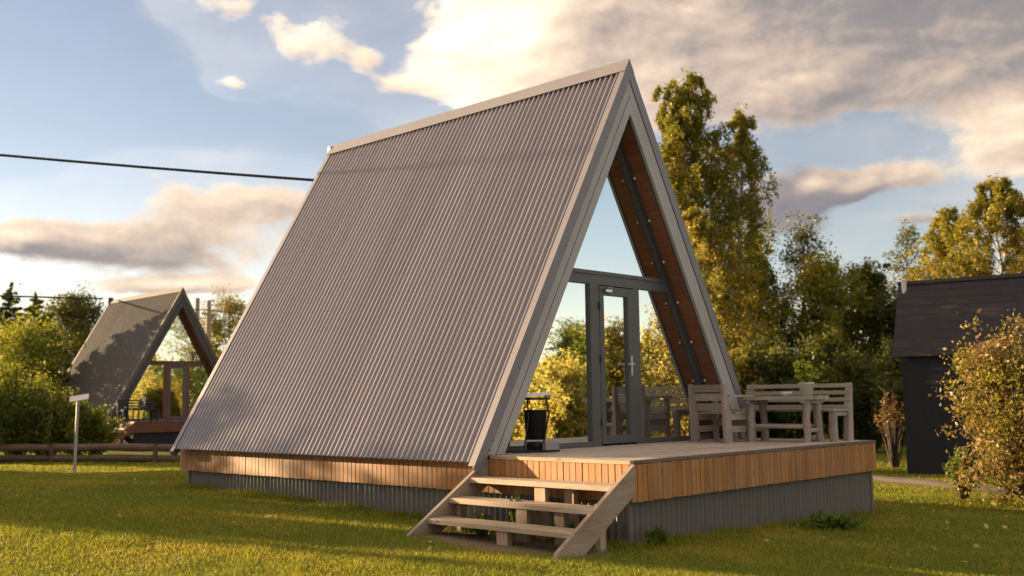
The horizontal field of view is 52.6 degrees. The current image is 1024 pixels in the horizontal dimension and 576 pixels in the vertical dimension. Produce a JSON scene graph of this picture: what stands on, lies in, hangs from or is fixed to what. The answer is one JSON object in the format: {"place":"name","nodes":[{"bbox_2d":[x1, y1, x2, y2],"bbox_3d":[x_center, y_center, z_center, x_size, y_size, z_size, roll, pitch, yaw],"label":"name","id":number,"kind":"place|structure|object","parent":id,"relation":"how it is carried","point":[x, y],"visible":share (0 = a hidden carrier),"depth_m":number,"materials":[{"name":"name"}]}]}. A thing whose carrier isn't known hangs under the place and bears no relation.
{"place":"outdoors","nodes":[
{"label":"outdoors","id":0,"kind":"place"},
{"bbox_2d":[0,437,1023,575],"bbox_3d":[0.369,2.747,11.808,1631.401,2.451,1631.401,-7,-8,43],"label":"lawn","id":1,"kind":"structure","parent":0,"point":[473,540],"depth_m":9.96,"materials":[{"name":"green plant"}]},
{"bbox_2d":[0,367,32,444],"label":"hedge bush","id":2,"kind":"object","parent":1,"relation":"on","point":[2,442],"visible":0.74,"depth_m":27.30,"materials":[{"name":"green plant"}]},
{"bbox_2d":[0,282,39,366],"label":"spruce tree","id":3,"kind":"object","parent":1,"relation":"on","point":[7,307],"visible":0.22,"depth_m":55.93,"materials":[{"name":"green plant"}]},
{"bbox_2d":[0,360,61,454],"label":"hedge bush","id":4,"kind":"object","parent":1,"relation":"on","point":[22,391],"visible":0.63,"depth_m":27.57,"materials":[{"name":"green plant"}]},
{"bbox_2d":[0,290,71,394],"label":"pine tree","id":5,"kind":"object","parent":1,"relation":"on","point":[35,301],"visible":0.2,"depth_m":41.69,"materials":[{"name":"green plant"}]},
{"bbox_2d":[0,280,85,404],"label":"leafy tree","id":6,"kind":"object","parent":1,"relation":"on","point":[17,346],"visible":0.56,"depth_m":39.45,"materials":[{"name":"green plant"}]},
{"bbox_2d":[0,380,98,454],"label":"hedge bush","id":7,"kind":"object","parent":1,"relation":"on","point":[47,431],"visible":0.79,"depth_m":27.72,"materials":[{"name":"green plant"}]},
{"bbox_2d":[31,288,101,391],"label":"leafy tree","id":8,"kind":"object","parent":1,"relation":"on","point":[68,312],"visible":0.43,"depth_m":60.53,"materials":[{"name":"green plant"}]},
{"bbox_2d":[69,394,88,472],"bbox_3d":[-9.473,3.323,22.629,0.416,2.027,0.129,0,-6,-8],"label":"sign post","id":9,"kind":"object","parent":1,"relation":"on","point":[77,399],"visible":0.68,"depth_m":22.66,"materials":[{"name":"grey metal"}]},
{"bbox_2d":[52,280,106,376],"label":"leafy tree","id":10,"kind":"object","parent":1,"relation":"on","point":[99,313],"visible":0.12,"depth_m":62.82,"materials":[{"name":"green plant"}]},
{"bbox_2d":[55,392,110,454],"bbox_3d":[-12.243,3.892,28.792,1.837,1.973,1.989,-4,-7,28],"label":"hedge bush","id":11,"kind":"object","parent":1,"relation":"on","point":[88,430],"visible":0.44,"depth_m":28.67,"materials":[{"name":"green plant"}]},
{"bbox_2d":[0,443,179,461],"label":"rail fence","id":12,"kind":"object","parent":1,"relation":"on","point":[129,447],"visible":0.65,"depth_m":26.88,"materials":[{"name":"brown wood"}]},
{"bbox_2d":[82,413,125,454],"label":"hedge bush","id":13,"kind":"object","parent":1,"relation":"on","point":[107,434],"visible":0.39,"depth_m":29.29,"materials":[{"name":"green plant"}]},
{"bbox_2d":[109,422,134,442],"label":"timber steps","id":14,"kind":"structure","parent":1,"relation":"on","point":[128,430],"depth_m":35.33,"materials":[{"name":"brown wood"}]},
{"bbox_2d":[47,324,223,374],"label":"distant wood","id":15,"kind":"object","parent":1,"relation":"on","point":[216,346],"depth_m":99.78,"materials":[{"name":"green plant"}]},
{"bbox_2d":[110,419,186,443],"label":"raised deck","id":16,"kind":"structure","parent":1,"relation":"on","point":[157,432],"depth_m":36.15,"materials":[{"name":"brown wood"}]},
{"bbox_2d":[54,287,218,420],"bbox_3d":[-14.717,2.763,41.310,5.806,5.280,6.524,5,-9,-44],"label":"frame cabin","id":17,"kind":"object","parent":16,"relation":"on","point":[157,348],"visible":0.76,"depth_m":39.40,"materials":[{"name":"grey metal"}]},
{"bbox_2d":[0,295,102,298],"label":"power cable","id":18,"kind":"object","parent":17,"relation":"attached to","point":[50,297],"visible":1,"depth_m":42.26,"materials":[{"name":"black rubber"}]},
{"bbox_2d":[120,365,163,418],"bbox_3d":[-13.665,3.818,38.127,1.785,1.965,0.010,5,-9,-44],"label":"window pane","id":19,"kind":"structure","parent":17,"relation":"in","point":[151,385],"depth_m":38.42,"materials":[{"name":"clear glass"}]},
{"bbox_2d":[152,313,202,360],"bbox_3d":[-12.689,1.813,39.340,2.170,1.907,0.010,5,-9,-44],"label":"window pane","id":20,"kind":"structure","parent":17,"relation":"in","point":[178,344],"depth_m":39.34,"materials":[{"name":"clear glass"}]},
{"bbox_2d":[168,366,186,418],"bbox_3d":[-12.645,3.938,39.112,0.705,1.990,0.080,5,-9,-44],"label":"door","id":21,"kind":"structure","parent":17,"relation":"in","point":[177,374],"depth_m":39.11,"materials":[{"name":"clear glass"}]},
{"bbox_2d":[189,366,209,413],"bbox_3d":[-11.665,4.003,40.095,1.803,1.965,0.010,5,-9,-44],"label":"window pane","id":22,"kind":"structure","parent":17,"relation":"in","point":[199,375],"depth_m":39.71,"materials":[{"name":"clear glass"}]},
{"bbox_2d":[127,397,146,421],"bbox_3d":[-13.139,4.245,36.334,0.440,0.850,0.510,-7,-8,43],"label":"deck chair","id":23,"kind":"object","parent":16,"relation":"on","point":[142,403],"visible":0.88,"depth_m":36.34,"materials":[{"name":"grey wood"}]},
{"bbox_2d":[116,399,158,421],"bbox_3d":[-13.260,4.335,36.739,0.585,0.760,1.339,-7,-8,43],"label":"garden bench","id":24,"kind":"object","parent":16,"relation":"on","point":[150,408],"visible":0.94,"depth_m":36.80,"materials":[{"name":"grey wood"}]},
{"bbox_2d":[195,298,199,318],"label":"utility pole","id":25,"kind":"object","parent":1,"relation":"on","point":[197,303],"visible":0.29,"depth_m":55.63,"materials":[{"name":"brown wood"}]},
{"bbox_2d":[202,300,215,342],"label":"utility pole","id":26,"kind":"object","parent":1,"relation":"on","point":[208,314],"visible":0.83,"depth_m":52.82,"materials":[{"name":"brown wood"}]},
{"bbox_2d":[211,310,241,314],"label":"power cable","id":27,"kind":"object","parent":26,"relation":"attached to","point":[226,312],"visible":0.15,"depth_m":53.20,"materials":[{"name":"black rubber"}]},
{"bbox_2d":[200,283,247,358],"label":"leafy tree","id":28,"kind":"object","parent":1,"relation":"on","point":[230,305],"visible":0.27,"depth_m":69.10,"materials":[{"name":"green plant"}]},
{"bbox_2d":[471,511,496,535],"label":"weed","id":29,"kind":"object","parent":1,"relation":"on","point":[481,532],"visible":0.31,"depth_m":10.31,"materials":[{"name":"green plant"}]},
{"bbox_2d":[7,468,1007,575],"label":"fallen leaves","id":30,"kind":"object","parent":1,"relation":"on","point":[849,573],"visible":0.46,"depth_m":10.34,"materials":[{"name":"plant"}]},
{"bbox_2d":[509,491,522,538],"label":"weed","id":31,"kind":"object","parent":1,"relation":"on","point":[512,512],"visible":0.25,"depth_m":10.12,"materials":[{"name":"green plant"}]},
{"bbox_2d":[406,459,634,559],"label":"timber steps","id":32,"kind":"structure","parent":1,"relation":"on","point":[585,535],"depth_m":9.87,"materials":[{"name":"beige wood"}]},
{"bbox_2d":[180,438,876,545],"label":"raised deck","id":33,"kind":"structure","parent":1,"relation":"on","point":[689,485],"depth_m":11.77,"materials":[{"name":"brown wood"}]},
{"bbox_2d":[169,59,756,474],"bbox_3d":[-0.775,-0.148,15.438,6.471,5.181,5.806,-7,-8,43],"label":"frame cabin","id":34,"kind":"object","parent":33,"relation":"on","point":[458,285],"visible":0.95,"depth_m":13.68,"materials":[{"name":"metal"}]},
{"bbox_2d":[508,282,590,445],"bbox_3d":[0.343,0.863,12.316,0.010,1.965,1.785,-7,-8,43],"label":"window pane","id":35,"kind":"structure","parent":34,"relation":"in","point":[562,369],"depth_m":12.63,"materials":[{"name":"clear glass"}]},
{"bbox_2d":[574,151,660,278],"bbox_3d":[1.288,-1.139,13.558,0.010,1.907,2.170,-7,-8,43],"label":"window pane","id":36,"kind":"structure","parent":34,"relation":"in","point":[615,240],"depth_m":13.62,"materials":[{"name":"clear glass"}]},
{"bbox_2d":[599,286,636,443],"bbox_3d":[1.381,0.981,13.275,0.229,1.990,0.720,-7,-8,43],"label":"door","id":37,"kind":"structure","parent":34,"relation":"in","point":[616,319],"depth_m":13.35,"materials":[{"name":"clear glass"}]},
{"bbox_2d":[639,290,713,437],"bbox_3d":[2.282,1.056,14.343,0.010,1.965,1.803,-7,-8,43],"label":"window pane","id":38,"kind":"structure","parent":34,"relation":"in","point":[667,372],"depth_m":14.09,"materials":[{"name":"clear glass"}]},
{"bbox_2d":[507,392,559,452],"bbox_3d":[0.253,1.514,11.705,0.620,0.670,0.340,2,-7,-26],"label":"waste bin","id":39,"kind":"object","parent":33,"relation":"on","point":[536,424],"visible":0.99,"depth_m":11.63,"materials":[{"name":"black metal"}]},
{"bbox_2d":[688,384,752,442],"bbox_3d":[2.782,1.667,13.840,0.590,0.760,0.690,-7,-8,43],"label":"armchair","id":40,"kind":"object","parent":33,"relation":"on","point":[729,421],"visible":0.96,"depth_m":13.74,"materials":[{"name":"grey wood"}]},
{"bbox_2d":[737,395,828,442],"bbox_3d":[3.581,1.720,13.619,1.094,0.603,0.502,-7,-8,43],"label":"garden table","id":41,"kind":"object","parent":33,"relation":"on","point":[806,426],"visible":1,"depth_m":13.45,"materials":[{"name":"grey wood"}]},
{"bbox_2d":[781,392,791,395],"bbox_3d":[3.612,1.391,13.648,0.148,0.052,0.150,-7,-8,43],"label":"bowl","id":42,"kind":"object","parent":41,"relation":"on","point":[786,393],"visible":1,"depth_m":13.60,"materials":[{"name":"white ceramic"}]},
{"bbox_2d":[793,358,815,394],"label":"potted plant","id":43,"kind":"object","parent":41,"relation":"on","point":[804,375],"visible":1,"depth_m":13.40,"materials":[{"name":"green plant"}]},
{"bbox_2d":[730,382,853,441],"bbox_3d":[3.765,1.678,14.060,1.589,0.760,0.585,-7,-8,43],"label":"garden bench","id":44,"kind":"object","parent":33,"relation":"on","point":[846,409],"visible":0.68,"depth_m":13.81,"materials":[{"name":"grey wood"}]},
{"bbox_2d":[547,518,574,540],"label":"weed","id":45,"kind":"object","parent":1,"relation":"on","point":[549,524],"visible":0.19,"depth_m":9.83,"materials":[{"name":"green plant"}]},
{"bbox_2d":[644,526,670,547],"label":"weed","id":46,"kind":"object","parent":1,"relation":"on","point":[656,534],"visible":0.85,"depth_m":9.66,"materials":[{"name":"green plant"}]},
{"bbox_2d":[651,78,725,329],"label":"birch tree","id":47,"kind":"object","parent":1,"relation":"on","point":[671,123],"visible":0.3,"depth_m":41.42,"materials":[{"name":"green plant"}]},
{"bbox_2d":[660,66,769,352],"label":"birch tree","id":48,"kind":"object","parent":1,"relation":"on","point":[696,117],"visible":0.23,"depth_m":41.67,"materials":[{"name":"green plant"}]},
{"bbox_2d":[681,204,782,357],"bbox_3d":[7.116,1.347,37.086,5.028,8.787,5.192,-2,-6,14],"label":"birch tree","id":49,"kind":"object","parent":1,"relation":"on","point":[701,230],"visible":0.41,"depth_m":36.84,"materials":[{"name":"green plant"}]},
{"bbox_2d":[727,343,768,423],"bbox_3d":[6.713,3.474,32.193,2.746,3.506,2.892,1,-6,-12],"label":"shrub","id":50,"kind":"object","parent":1,"relation":"on","point":[739,366],"visible":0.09,"depth_m":31.89,"materials":[{"name":"green plant"}]},
{"bbox_2d":[708,103,796,358],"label":"birch tree","id":51,"kind":"object","parent":1,"relation":"on","point":[751,175],"visible":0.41,"depth_m":42.24,"materials":[{"name":"green plant"}]},
{"bbox_2d":[733,331,794,437],"bbox_3d":[8.001,3.336,32.937,3.518,3.940,3.074,3,-7,-30],"label":"shrub","id":52,"kind":"object","parent":1,"relation":"on","point":[761,345],"visible":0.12,"depth_m":32.52,"materials":[{"name":"green plant"}]},
{"bbox_2d":[736,226,796,358],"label":"leafy tree","id":53,"kind":"object","parent":1,"relation":"on","point":[774,287],"visible":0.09,"depth_m":43.84,"materials":[{"name":"green plant"}]},
{"bbox_2d":[742,332,844,438],"bbox_3d":[8.701,3.266,31.849,3.431,3.779,3.598,-5,-7,35],"label":"shrub","id":54,"kind":"object","parent":1,"relation":"on","point":[779,368],"visible":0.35,"depth_m":31.31,"materials":[{"name":"green plant"}]},
{"bbox_2d":[760,210,844,351],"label":"leafy tree","id":55,"kind":"object","parent":1,"relation":"on","point":[800,233],"visible":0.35,"depth_m":43.67,"materials":[{"name":"green plant"}]},
{"bbox_2d":[766,247,883,357],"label":"leafy tree","id":56,"kind":"object","parent":1,"relation":"on","point":[822,282],"visible":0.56,"depth_m":41.62,"materials":[{"name":"green plant"}]},
{"bbox_2d":[800,510,866,530],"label":"weed clump","id":57,"kind":"object","parent":1,"relation":"on","point":[831,520],"visible":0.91,"depth_m":11.46,"materials":[{"name":"green plant"}]},
{"bbox_2d":[806,324,877,439],"bbox_3d":[10.040,3.209,33.325,3.398,4.111,3.233,-3,-7,20],"label":"shrub","id":58,"kind":"object","parent":1,"relation":"on","point":[824,355],"visible":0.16,"depth_m":33.04,"materials":[{"name":"green plant"}]},
{"bbox_2d":[823,348,904,451],"bbox_3d":[10.616,3.422,31.068,3.068,3.244,3.307,-1,-6,-1],"label":"shrub","id":59,"kind":"object","parent":1,"relation":"on","point":[868,393],"visible":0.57,"depth_m":30.48,"materials":[{"name":"green plant"}]},
{"bbox_2d":[838,256,894,357],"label":"leafy tree","id":60,"kind":"object","parent":1,"relation":"on","point":[877,279],"visible":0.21,"depth_m":43.26,"materials":[{"name":"green plant"}]},
{"bbox_2d":[845,281,897,363],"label":"leafy tree","id":61,"kind":"object","parent":1,"relation":"on","point":[884,324],"visible":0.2,"depth_m":41.12,"materials":[{"name":"green plant"}]},
{"bbox_2d":[871,335,905,447],"bbox_3d":[12.496,3.416,33.552,2.815,3.775,3.018,3,-7,-28],"label":"shrub","id":62,"kind":"object","parent":1,"relation":"on","point":[893,366],"visible":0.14,"depth_m":33.29,"materials":[{"name":"green plant"}]},
{"bbox_2d":[873,388,905,467],"bbox_3d":[8.940,3.340,24.234,0.944,2.017,0.866,-3,-7,21],"label":"pink shrub","id":63,"kind":"object","parent":1,"relation":"on","point":[893,439],"visible":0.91,"depth_m":24.14,"materials":[{"name":"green plant"}]},
{"bbox_2d":[877,219,929,299],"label":"leafy tree","id":64,"kind":"object","parent":1,"relation":"on","point":[906,233],"visible":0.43,"depth_m":48.73,"materials":[{"name":"green plant"}]},
{"bbox_2d":[873,475,953,489],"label":"gravel path","id":65,"kind":"structure","parent":1,"relation":"on","point":[909,481],"depth_m":19.35,"materials":[{"name":"grey gravel"}]},
{"bbox_2d":[904,204,989,280],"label":"birch tree","id":66,"kind":"object","parent":1,"relation":"on","point":[938,247],"visible":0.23,"depth_m":46.19,"materials":[{"name":"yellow plant"}]},
{"bbox_2d":[892,273,1023,474],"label":"black house","id":67,"kind":"structure","parent":1,"relation":"on","point":[932,315],"depth_m":22.10,"materials":[{"name":"black wood"}]},
{"bbox_2d":[941,447,979,498],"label":"autumn shrub","id":68,"kind":"object","parent":1,"relation":"on","point":[960,490],"visible":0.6,"depth_m":16.47,"materials":[{"name":"green plant"}]},
{"bbox_2d":[910,173,1023,279],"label":"birch tree","id":69,"kind":"object","parent":1,"relation":"on","point":[1005,200],"visible":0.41,"depth_m":43.37,"materials":[{"name":"green plant"}]},
{"bbox_2d":[928,308,1023,504],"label":"autumn shrub","id":70,"kind":"object","parent":1,"relation":"on","point":[994,371],"visible":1,"depth_m":15.65,"materials":[{"name":"yellow plant"}]},
{"bbox_2d":[970,483,1017,493],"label":"path","id":71,"kind":"structure","parent":1,"relation":"on","point":[993,489],"depth_m":17.80,"materials":[{"name":"grey gravel"}]},
{"bbox_2d":[999,210,1023,272],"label":"birch tree","id":72,"kind":"object","parent":1,"relation":"on","point":[1007,246],"visible":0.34,"depth_m":42.63,"materials":[{"name":"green plant"}]},
{"bbox_3d":[1.526,1.023,17.620,0.316,5.400,0.316,-3,-7,23],"label":"utility pole","id":73,"kind":"object","parent":1,"relation":"on","visible":0},
{"bbox_2d":[0,154,313,180],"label":"power cable","id":74,"kind":"object","parent":73,"relation":"attached to","point":[163,168],"visible":0.53,"depth_m":19.87,"materials":[{"name":"black rubber"}]},
{"bbox_2d":[0,0,1023,372],"label":"sky","id":75,"kind":"structure","parent":0,"point":[871,116],"materials":[{"name":"blue"}]}
]}

